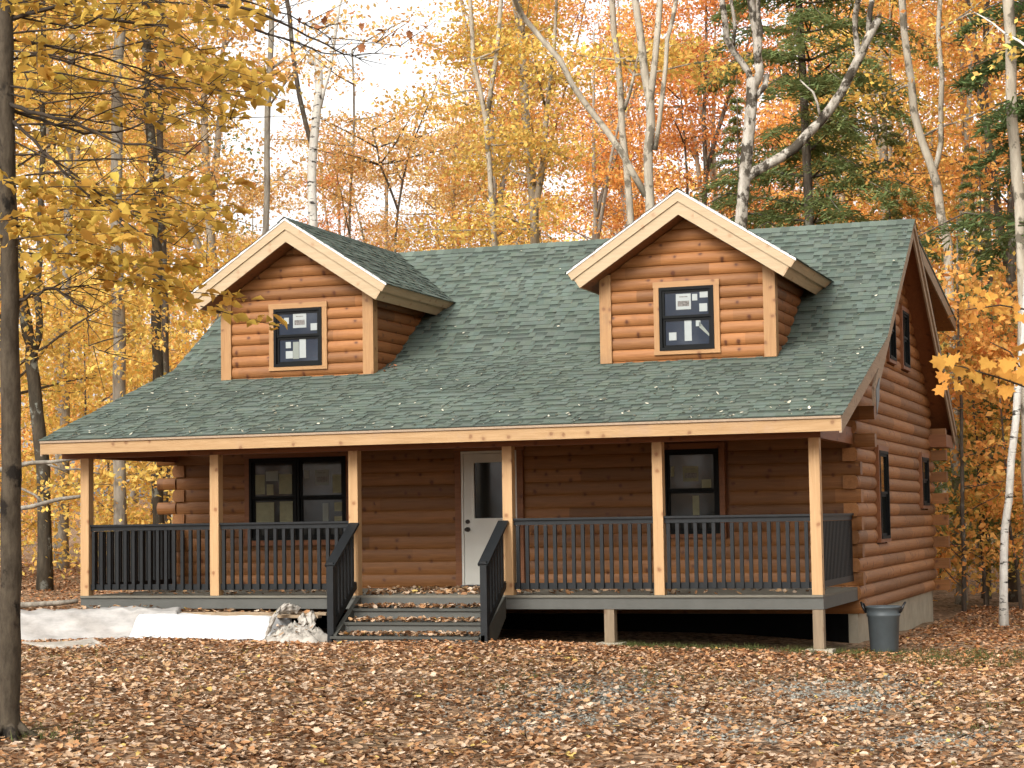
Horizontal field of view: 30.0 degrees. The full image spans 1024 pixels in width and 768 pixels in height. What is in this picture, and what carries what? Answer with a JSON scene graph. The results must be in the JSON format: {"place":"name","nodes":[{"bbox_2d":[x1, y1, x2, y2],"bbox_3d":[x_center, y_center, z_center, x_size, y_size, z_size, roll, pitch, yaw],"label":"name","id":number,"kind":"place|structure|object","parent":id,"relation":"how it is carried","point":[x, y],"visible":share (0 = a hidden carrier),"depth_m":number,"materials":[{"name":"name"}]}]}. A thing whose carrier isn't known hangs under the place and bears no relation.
{"place":"outdoors","nodes":[
{"label":"outdoors","id":0,"kind":"place"},
{"bbox_2d":[0,499,1023,767],"bbox_3d":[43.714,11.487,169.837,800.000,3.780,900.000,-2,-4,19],"label":"ground","id":1,"kind":"structure","parent":0,"point":[946,605],"depth_m":18.70,"materials":[{"name":"brown soil"}]},
{"bbox_2d":[0,397,79,539],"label":"sapling","id":2,"kind":"object","parent":1,"relation":"on","point":[33,486],"visible":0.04,"depth_m":72.17,"materials":[{"name":"yellow plant"}]},
{"bbox_2d":[0,209,88,569],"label":"sapling","id":3,"kind":"object","parent":1,"relation":"on","point":[25,469],"visible":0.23,"depth_m":42.49,"materials":[{"name":"yellow plant"}]},
{"bbox_2d":[21,599,78,607],"bbox_3d":[-8.896,4.139,35.953,1.480,0.181,0.135,-1,-4,2],"label":"fallen log","id":4,"kind":"object","parent":1,"relation":"on","point":[45,603],"visible":0.74,"depth_m":35.92,"materials":[{"name":"wood"}]},
{"bbox_2d":[0,0,102,456],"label":"maple tree","id":5,"kind":"object","parent":1,"relation":"on","point":[26,436],"visible":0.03,"depth_m":62.24,"materials":[{"name":"yellow plant"}]},
{"bbox_2d":[0,329,104,563],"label":"sapling","id":6,"kind":"object","parent":1,"relation":"on","point":[33,524],"visible":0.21,"depth_m":46.20,"materials":[{"name":"yellow plant"}]},
{"bbox_2d":[0,375,109,556],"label":"sapling","id":7,"kind":"object","parent":1,"relation":"on","point":[76,462],"visible":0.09,"depth_m":60.08,"materials":[{"name":"yellow plant"}]},
{"bbox_2d":[14,8,100,321],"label":"maple tree","id":8,"kind":"object","parent":1,"relation":"on","point":[23,172],"visible":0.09,"depth_m":49.12,"materials":[{"name":"yellow plant"}]},
{"bbox_2d":[22,638,106,648],"bbox_3d":[-6.014,3.513,25.863,1.120,0.123,0.570,-2,-4,19],"label":"scrap sheet","id":9,"kind":"object","parent":1,"relation":"on","point":[62,644],"visible":0.85,"depth_m":25.81,"materials":[{"name":"plastic"}]},
{"bbox_2d":[0,283,170,535],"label":"sapling","id":10,"kind":"object","parent":1,"relation":"on","point":[69,367],"visible":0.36,"depth_m":43.80,"materials":[{"name":"yellow plant"}]},
{"bbox_2d":[0,0,176,481],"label":"maple tree","id":11,"kind":"object","parent":1,"relation":"on","point":[45,344],"visible":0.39,"depth_m":40.14,"materials":[{"name":"yellow plant"}]},
{"bbox_2d":[0,459,99,474],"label":"dead limb","id":12,"kind":"object","parent":11,"relation":"attached to","point":[40,462],"visible":0.77,"depth_m":33.98,"materials":[{"name":"wood"}]},
{"bbox_2d":[0,63,178,460],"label":"maple tree","id":13,"kind":"object","parent":1,"relation":"on","point":[100,164],"visible":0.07,"depth_m":84.91,"materials":[{"name":"yellow plant"}]},
{"bbox_2d":[26,323,152,524],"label":"sapling","id":14,"kind":"object","parent":1,"relation":"on","point":[106,492],"visible":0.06,"depth_m":61.92,"materials":[{"name":"yellow plant"}]},
{"bbox_2d":[16,1,173,590],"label":"lichen tree","id":15,"kind":"object","parent":1,"relation":"on","point":[44,551],"visible":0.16,"depth_m":39.89,"materials":[{"name":"plant"}]},
{"bbox_2d":[21,487,80,510],"bbox_3d":[-8.372,2.057,33.096,1.985,0.558,0.271,-1,-4,0],"label":"dead limb","id":16,"kind":"object","parent":15,"relation":"attached to","point":[38,504],"visible":0.67,"depth_m":32.97,"materials":[{"name":"wood"}]},
{"bbox_2d":[13,4,186,568],"bbox_3d":[-10.704,-5.711,45.947,5.852,20.732,6.383,0,-4,-10],"label":"maple tree","id":17,"kind":"object","parent":1,"relation":"on","point":[62,535],"visible":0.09,"depth_m":45.91,"materials":[{"name":"yellow plant"}]},
{"bbox_2d":[0,1,201,560],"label":"maple tree","id":18,"kind":"object","parent":1,"relation":"on","point":[53,268],"visible":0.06,"depth_m":52.31,"materials":[{"name":"yellow plant"}]},
{"bbox_2d":[21,606,181,641],"bbox_3d":[-6.246,3.533,28.099,3.500,0.531,0.588,-2,-4,19],"label":"wrapped lumber","id":19,"kind":"object","parent":1,"relation":"on","point":[115,622],"visible":0.73,"depth_m":27.91,"materials":[{"name":"plastic"}]},
{"bbox_2d":[21,27,189,525],"bbox_3d":[-11.505,-5.963,51.649,5.241,21.970,6.876,-4,-5,41],"label":"maple tree","id":20,"kind":"object","parent":1,"relation":"on","point":[79,268],"visible":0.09,"depth_m":51.93,"materials":[{"name":"yellow plant"}]},
{"bbox_2d":[21,266,200,577],"bbox_3d":[-8.123,0.907,40.363,4.358,7.079,4.025,-1,-4,2],"label":"sapling","id":21,"kind":"object","parent":1,"relation":"on","point":[151,466],"visible":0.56,"depth_m":39.80,"materials":[{"name":"yellow plant"}]},
{"bbox_2d":[54,318,202,523],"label":"sapling","id":22,"kind":"object","parent":1,"relation":"on","point":[150,365],"visible":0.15,"depth_m":47.01,"materials":[{"name":"yellow plant"}]},
{"bbox_2d":[20,0,248,517],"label":"maple tree","id":23,"kind":"object","parent":1,"relation":"on","point":[132,493],"visible":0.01,"depth_m":72.86,"materials":[{"name":"yellow plant"}]},
{"bbox_2d":[71,3,202,523],"bbox_3d":[-8.285,-5.852,44.308,4.931,20.774,6.579,0,-4,-17],"label":"maple tree","id":24,"kind":"object","parent":1,"relation":"on","point":[164,304],"visible":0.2,"depth_m":43.93,"materials":[{"name":"yellow plant"}]},
{"bbox_2d":[15,0,265,524],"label":"beech tree","id":25,"kind":"object","parent":1,"relation":"on","point":[119,496],"visible":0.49,"depth_m":39.89,"materials":[{"name":"yellow plant"}]},
{"bbox_2d":[34,0,290,523],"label":"maple tree","id":26,"kind":"object","parent":1,"relation":"on","point":[157,357],"visible":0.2,"depth_m":41.91,"materials":[{"name":"yellow plant"}]},
{"bbox_2d":[65,223,272,534],"bbox_3d":[-7.670,0.400,44.422,5.323,8.269,6.342,-4,-5,34],"label":"sapling","id":27,"kind":"object","parent":1,"relation":"on","point":[191,286],"visible":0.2,"depth_m":44.28,"materials":[{"name":"yellow plant"}]},
{"bbox_2d":[13,0,361,381],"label":"beech tree","id":28,"kind":"object","parent":1,"relation":"on","point":[218,159],"visible":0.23,"depth_m":50.73,"materials":[{"name":"yellow plant"}]},
{"bbox_2d":[84,0,291,516],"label":"maple tree","id":29,"kind":"object","parent":1,"relation":"on","point":[132,149],"visible":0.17,"depth_m":59.88,"materials":[{"name":"yellow plant"}]},
{"bbox_2d":[128,613,291,641],"bbox_3d":[-4.300,3.494,27.334,2.420,0.443,0.706,-2,-4,19],"label":"plastic sheet","id":30,"kind":"object","parent":1,"relation":"on","point":[203,626],"visible":0.77,"depth_m":27.10,"materials":[{"name":"plastic"}]},
{"bbox_2d":[180,612,326,614],"bbox_3d":[-3.697,3.284,27.367,2.350,0.040,0.120,-2,-4,20],"label":"board","id":31,"kind":"object","parent":30,"relation":"on","point":[264,613],"visible":0.64,"depth_m":27.32,"materials":[{"name":"grey wood"}]},
{"bbox_2d":[214,614,321,617],"bbox_3d":[-3.491,3.294,27.123,1.700,0.040,0.120,-2,-4,21],"label":"board","id":32,"kind":"object","parent":30,"relation":"on","point":[294,616],"visible":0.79,"depth_m":26.96,"materials":[{"name":"grey wood"}]},
{"bbox_2d":[0,0,435,743],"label":"tree","id":33,"kind":"object","parent":1,"relation":"on","point":[236,72],"visible":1,"depth_m":15.23,"materials":[{"name":"yellow plant"}]},
{"bbox_2d":[181,161,322,279],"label":"beech tree","id":34,"kind":"object","parent":1,"relation":"on","point":[288,204],"visible":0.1,"depth_m":85.34,"materials":[{"name":"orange plant"}]},
{"bbox_2d":[203,0,314,142],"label":"maple tree","id":35,"kind":"object","parent":1,"relation":"on","point":[301,106],"visible":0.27,"depth_m":45.96,"materials":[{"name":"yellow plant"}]},
{"bbox_2d":[136,0,399,234],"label":"maple tree","id":36,"kind":"object","parent":1,"relation":"on","point":[267,117],"visible":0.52,"depth_m":42.94,"materials":[{"name":"orange plant"}]},
{"bbox_2d":[263,603,326,643],"bbox_3d":[-3.007,3.382,26.668,1.071,0.648,0.739,-2,-4,19],"label":"crumpled tarp","id":37,"kind":"object","parent":1,"relation":"on","point":[303,635],"visible":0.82,"depth_m":26.64,"materials":[{"name":"plastic"}]},
{"bbox_2d":[307,0,341,226],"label":"birch tree","id":38,"kind":"object","parent":1,"relation":"on","point":[319,91],"visible":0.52,"depth_m":43.93,"materials":[{"name":"white plant"}]},
{"bbox_2d":[224,7,435,251],"bbox_3d":[-5.403,-2.947,57.196,5.765,16.485,6.690,2,-5,-39],"label":"maple tree","id":39,"kind":"object","parent":1,"relation":"on","point":[350,192],"visible":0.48,"depth_m":57.47,"materials":[{"name":"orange plant"}]},
{"bbox_2d":[274,119,402,249],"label":"maple tree","id":40,"kind":"object","parent":1,"relation":"on","point":[327,222],"visible":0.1,"depth_m":79.90,"materials":[{"name":"orange plant"}]},
{"bbox_2d":[271,117,457,252],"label":"beech tree","id":41,"kind":"object","parent":1,"relation":"on","point":[386,226],"visible":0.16,"depth_m":69.50,"materials":[{"name":"orange plant"}]},
{"bbox_2d":[281,66,501,251],"bbox_3d":[-3.130,-1.815,55.617,7.004,13.941,5.888,-4,-5,41],"label":"maple tree","id":42,"kind":"object","parent":1,"relation":"on","point":[402,142],"visible":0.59,"depth_m":55.52,"materials":[{"name":"orange plant"}]},
{"bbox_2d":[359,83,585,248],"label":"beech tree","id":43,"kind":"object","parent":1,"relation":"on","point":[453,194],"visible":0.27,"depth_m":62.07,"materials":[{"name":"yellow plant"}]},
{"bbox_2d":[391,75,590,250],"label":"maple tree","id":44,"kind":"object","parent":1,"relation":"on","point":[518,242],"visible":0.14,"depth_m":82.45,"materials":[{"name":"orange plant"}]},
{"bbox_2d":[355,0,631,245],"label":"maple tree","id":45,"kind":"object","parent":1,"relation":"on","point":[497,49],"visible":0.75,"depth_m":45.11,"materials":[{"name":"yellow plant"}]},
{"bbox_2d":[38,187,956,655],"bbox_3d":[0.826,1.074,32.776,12.008,7.350,14.050,-2,-4,19],"label":"log cabin","id":46,"kind":"object","parent":1,"relation":"on","point":[676,299],"visible":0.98,"depth_m":28.77,"materials":[{"name":"wood"}]},
{"bbox_2d":[249,457,296,540],"bbox_3d":[-3.824,1.854,30.810,0.845,1.320,0.164,-2,-4,19],"label":"window","id":47,"kind":"structure","parent":46,"relation":"in","point":[269,478],"depth_m":30.78,"materials":[{"name":"black glass"}]},
{"bbox_2d":[296,456,345,539],"bbox_3d":[-3.014,1.822,30.524,0.855,1.320,0.164,-2,-4,19],"label":"window","id":48,"kind":"structure","parent":46,"relation":"in","point":[318,478],"depth_m":30.50,"materials":[{"name":"black glass"}]},
{"bbox_2d":[21,585,847,635],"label":"porch leaves","id":49,"kind":"object","parent":46,"relation":"on","point":[464,590],"visible":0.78,"depth_m":26.78,"materials":[{"name":"plant"}]},
{"bbox_2d":[48,231,905,437],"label":"roof leaves","id":50,"kind":"object","parent":46,"relation":"on","point":[789,401],"visible":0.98,"depth_m":27.71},
{"bbox_2d":[463,453,502,584],"bbox_3d":[-0.343,2.084,29.532,0.840,2.015,0.170,-2,-4,19],"label":"door","id":51,"kind":"structure","parent":46,"relation":"in","point":[483,501],"depth_m":29.59,"materials":[{"name":"white paint"}]},
{"bbox_2d":[664,442,727,537],"bbox_3d":[2.693,1.589,28.508,1.022,1.404,0.164,-2,-4,19],"label":"window","id":52,"kind":"structure","parent":46,"relation":"in","point":[691,469],"depth_m":28.46,"materials":[{"name":"black glass"}]},
{"bbox_2d":[873,445,891,542],"bbox_3d":[5.737,1.712,29.774,0.164,1.496,1.042,-2,-4,19],"label":"window","id":53,"kind":"structure","parent":46,"relation":"in","point":[882,489],"depth_m":29.76,"materials":[{"name":"brown glass"}]},
{"bbox_2d":[886,316,896,364],"bbox_3d":[6.133,-0.871,31.188,0.164,1.076,0.872,-2,-4,19],"label":"window","id":54,"kind":"structure","parent":46,"relation":"in","point":[891,356],"depth_m":31.39,"materials":[{"name":"brown glass"}]},
{"bbox_2d":[897,305,910,371],"bbox_3d":[6.682,-0.771,32.730,0.164,1.076,0.872,-2,-4,19],"label":"window","id":55,"kind":"structure","parent":46,"relation":"in","point":[904,336],"depth_m":32.55,"materials":[{"name":"black glass"}]},
{"bbox_2d":[917,452,930,508],"bbox_3d":[7.385,1.745,34.433,0.164,0.996,1.012,-2,-4,19],"label":"window","id":56,"kind":"structure","parent":46,"relation":"in","point":[923,458],"depth_m":34.34,"materials":[{"name":"brown glass"}]},
{"bbox_2d":[363,0,637,250],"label":"maple tree","id":57,"kind":"object","parent":1,"relation":"on","point":[533,114],"visible":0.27,"depth_m":55.57,"materials":[{"name":"orange plant"}]},
{"bbox_2d":[379,0,630,251],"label":"maple tree","id":58,"kind":"object","parent":1,"relation":"on","point":[525,90],"visible":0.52,"depth_m":45.87,"materials":[{"name":"yellow plant"}]},
{"bbox_2d":[0,72,1020,508],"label":"wood","id":59,"kind":"object","parent":1,"relation":"on","point":[442,216],"depth_m":101.17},
{"bbox_2d":[0,559,1023,767],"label":"fallen leaves","id":60,"kind":"object","parent":1,"relation":"on","point":[360,716],"visible":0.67,"depth_m":18.44,"materials":[{"name":"plant"}]},
{"bbox_2d":[1,635,1023,767],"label":"twigs","id":61,"kind":"object","parent":1,"relation":"on","point":[779,726],"visible":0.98,"depth_m":17.65,"materials":[{"name":"brown plant"}]},
{"bbox_2d":[10,637,1023,741],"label":"grass","id":62,"kind":"structure","parent":1,"relation":"on","point":[795,649],"depth_m":23.93,"materials":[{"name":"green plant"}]},
{"bbox_2d":[461,0,619,244],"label":"maple tree","id":63,"kind":"object","parent":1,"relation":"on","point":[563,95],"visible":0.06,"depth_m":85.88,"materials":[{"name":"orange plant"}]},
{"bbox_2d":[512,0,677,211],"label":"multi trunk tree","id":64,"kind":"object","parent":1,"relation":"on","point":[646,189],"visible":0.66,"depth_m":38.93,"materials":[{"name":"white plant"}]},
{"bbox_2d":[538,73,690,237],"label":"maple tree","id":65,"kind":"object","parent":1,"relation":"on","point":[656,188],"visible":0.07,"depth_m":91.14,"materials":[{"name":"orange plant"}]},
{"bbox_2d":[512,0,722,242],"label":"maple tree","id":66,"kind":"object","parent":1,"relation":"on","point":[604,179],"visible":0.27,"depth_m":67.12,"materials":[{"name":"orange plant"}]},
{"bbox_2d":[526,0,709,240],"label":"maple tree","id":67,"kind":"object","parent":1,"relation":"on","point":[609,225],"visible":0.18,"depth_m":78.26,"materials":[{"name":"orange plant"}]},
{"bbox_2d":[499,0,775,225],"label":"maple tree","id":68,"kind":"object","parent":1,"relation":"on","point":[631,56],"visible":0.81,"depth_m":41.96,"materials":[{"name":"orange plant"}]},
{"bbox_2d":[333,662,1023,763],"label":"gravel","id":69,"kind":"structure","parent":1,"relation":"on","point":[807,688],"depth_m":18.45,"materials":[{"name":"stone"}]},
{"bbox_2d":[583,0,796,226],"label":"maple tree","id":70,"kind":"object","parent":1,"relation":"on","point":[712,116],"visible":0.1,"depth_m":71.17,"materials":[{"name":"orange plant"}]},
{"bbox_2d":[579,0,819,227],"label":"maple tree","id":71,"kind":"object","parent":1,"relation":"on","point":[706,4],"visible":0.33,"depth_m":61.97,"materials":[{"name":"orange plant"}]},
{"bbox_2d":[709,75,767,227],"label":"hemlock tree","id":72,"kind":"object","parent":1,"relation":"on","point":[735,129],"visible":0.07,"depth_m":60.86,"materials":[{"name":"green plant"}]},
{"bbox_2d":[708,60,832,227],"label":"maple tree","id":73,"kind":"object","parent":1,"relation":"on","point":[776,149],"visible":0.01,"depth_m":76.14,"materials":[{"name":"orange plant"}]},
{"bbox_2d":[678,75,867,227],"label":"maple tree","id":74,"kind":"object","parent":1,"relation":"on","point":[741,96],"visible":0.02,"depth_m":86.59,"materials":[{"name":"orange plant"}]},
{"bbox_2d":[719,0,881,228],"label":"forked tree","id":75,"kind":"object","parent":1,"relation":"on","point":[748,173],"visible":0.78,"depth_m":39.91,"materials":[{"name":"white plant"}]},
{"bbox_2d":[682,1,956,247],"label":"maple tree","id":76,"kind":"object","parent":1,"relation":"on","point":[762,124],"visible":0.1,"depth_m":61.32,"materials":[{"name":"orange plant"}]},
{"bbox_2d":[719,1,933,235],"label":"maple tree","id":77,"kind":"object","parent":1,"relation":"on","point":[786,69],"visible":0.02,"depth_m":70.45,"materials":[{"name":"orange plant"}]},
{"bbox_2d":[688,0,997,529],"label":"hemlock tree","id":78,"kind":"object","parent":1,"relation":"on","point":[844,128],"visible":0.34,"depth_m":45.36,"materials":[{"name":"green plant"}]},
{"bbox_2d":[736,0,1006,558],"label":"maple tree","id":79,"kind":"object","parent":1,"relation":"on","point":[909,135],"visible":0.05,"depth_m":63.67,"materials":[{"name":"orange plant"}]},
{"bbox_2d":[735,0,1023,411],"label":"maple tree","id":80,"kind":"object","parent":1,"relation":"on","point":[880,155],"visible":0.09,"depth_m":54.72,"materials":[{"name":"orange plant"}]},
{"bbox_2d":[860,602,905,654],"bbox_3d":[5.117,3.372,26.279,0.487,0.764,0.529,1,-5,-27],"label":"trash bin","id":81,"kind":"object","parent":1,"relation":"on","point":[883,623],"visible":0.9,"depth_m":26.11,"materials":[{"name":"grey plastic"}]},
{"bbox_2d":[817,0,1023,604],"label":"tree","id":82,"kind":"object","parent":1,"relation":"on","point":[932,165],"visible":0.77,"depth_m":40.95,"materials":[{"name":"orange plant"}]},
{"bbox_2d":[824,0,1023,601],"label":"maple tree","id":83,"kind":"object","parent":1,"relation":"on","point":[1008,200],"visible":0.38,"depth_m":42.92,"materials":[{"name":"pale bark"},{"name":"leaves"}]},
{"bbox_2d":[853,97,1004,279],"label":"maple tree","id":84,"kind":"object","parent":1,"relation":"on","point":[918,158],"visible":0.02,"depth_m":84.42,"materials":[{"name":"orange plant"}]},
{"bbox_2d":[839,2,1022,542],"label":"maple tree","id":85,"kind":"object","parent":1,"relation":"on","point":[992,208],"visible":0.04,"depth_m":77.01,"materials":[{"name":"orange plant"}]},
{"bbox_2d":[844,0,1023,585],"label":"maple tree","id":86,"kind":"object","parent":1,"relation":"on","point":[931,199],"visible":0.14,"depth_m":50.56,"materials":[{"name":"orange plant"}]},
{"bbox_2d":[869,112,998,542],"bbox_3d":[10.207,-0.981,50.579,4.931,12.602,4.548,0,-4,-7],"label":"hemlock tree","id":87,"kind":"object","parent":1,"relation":"on","point":[879,146],"visible":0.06,"depth_m":50.65,"materials":[{"name":"green plant"}]},
{"bbox_2d":[867,0,1023,527],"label":"maple tree","id":88,"kind":"object","parent":1,"relation":"on","point":[930,15],"visible":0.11,"depth_m":47.95,"materials":[{"name":"orange plant"}]},
{"bbox_2d":[875,0,1016,598],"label":"maple tree","id":89,"kind":"object","parent":1,"relation":"on","point":[985,208],"visible":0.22,"depth_m":43.94,"materials":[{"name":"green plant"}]},
{"bbox_2d":[903,15,1023,348],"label":"maple tree","id":90,"kind":"object","parent":1,"relation":"on","point":[972,144],"visible":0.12,"depth_m":48.90,"materials":[{"name":"orange plant"}]},
{"bbox_2d":[935,427,998,577],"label":"sapling","id":91,"kind":"object","parent":1,"relation":"on","point":[938,511],"visible":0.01,"depth_m":51.98,"materials":[{"name":"orange plant"}]},
{"bbox_2d":[918,0,1023,281],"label":"hemlock tree","id":92,"kind":"object","parent":1,"relation":"on","point":[999,113],"visible":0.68,"depth_m":36.87,"materials":[{"name":"green plant"}]},
{"bbox_2d":[923,4,1023,626],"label":"birch tree","id":93,"kind":"object","parent":1,"relation":"on","point":[1003,590],"visible":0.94,"depth_m":33.76,"materials":[{"name":"white plant"}]},
{"bbox_2d":[926,219,1022,613],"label":"sapling","id":94,"kind":"object","parent":1,"relation":"on","point":[958,401],"visible":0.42,"depth_m":38.02,"materials":[{"name":"orange plant"}]},
{"bbox_2d":[927,12,1023,421],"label":"maple tree","id":95,"kind":"object","parent":1,"relation":"on","point":[998,87],"visible":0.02,"depth_m":60.76,"materials":[{"name":"orange plant"}]},
{"bbox_2d":[929,286,1023,400],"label":"corner maple","id":96,"kind":"object","parent":1,"relation":"on","point":[1007,365],"visible":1,"depth_m":12.48,"materials":[{"name":"yellow plant"}]},
{"bbox_2d":[932,142,1023,604],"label":"maple tree","id":97,"kind":"object","parent":1,"relation":"on","point":[971,196],"visible":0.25,"depth_m":41.16,"materials":[{"name":"green plant"}]},
{"bbox_2d":[933,334,1023,584],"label":"sapling","id":98,"kind":"object","parent":1,"relation":"on","point":[948,457],"visible":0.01,"depth_m":44.06,"materials":[{"name":"orange plant"}]},
{"bbox_2d":[934,293,1023,606],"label":"sapling","id":99,"kind":"object","parent":1,"relation":"on","point":[984,579],"visible":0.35,"depth_m":39.90,"materials":[{"name":"orange plant"}]},
{"bbox_2d":[935,309,1023,609],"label":"sapling","id":100,"kind":"object","parent":1,"relation":"on","point":[996,356],"visible":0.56,"depth_m":38.90,"materials":[{"name":"orange plant"}]},
{"bbox_2d":[939,275,1023,575],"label":"sapling","id":101,"kind":"object","parent":1,"relation":"on","point":[993,431],"visible":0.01,"depth_m":45.67,"materials":[{"name":"orange plant"}]},
{"bbox_2d":[964,293,1023,595],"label":"sapling","id":102,"kind":"object","parent":1,"relation":"on","point":[1021,577],"visible":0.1,"depth_m":42.60,"materials":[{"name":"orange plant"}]},
{"bbox_2d":[1002,0,1023,564],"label":"birch tree","id":103,"kind":"object","parent":1,"relation":"on","point":[1012,120],"visible":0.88,"depth_m":35.92,"materials":[{"name":"white plant"}]},
{"bbox_2d":[13,0,1023,501],"label":"sky","id":104,"kind":"structure","parent":0,"point":[387,76],"materials":[{"name":"white"}]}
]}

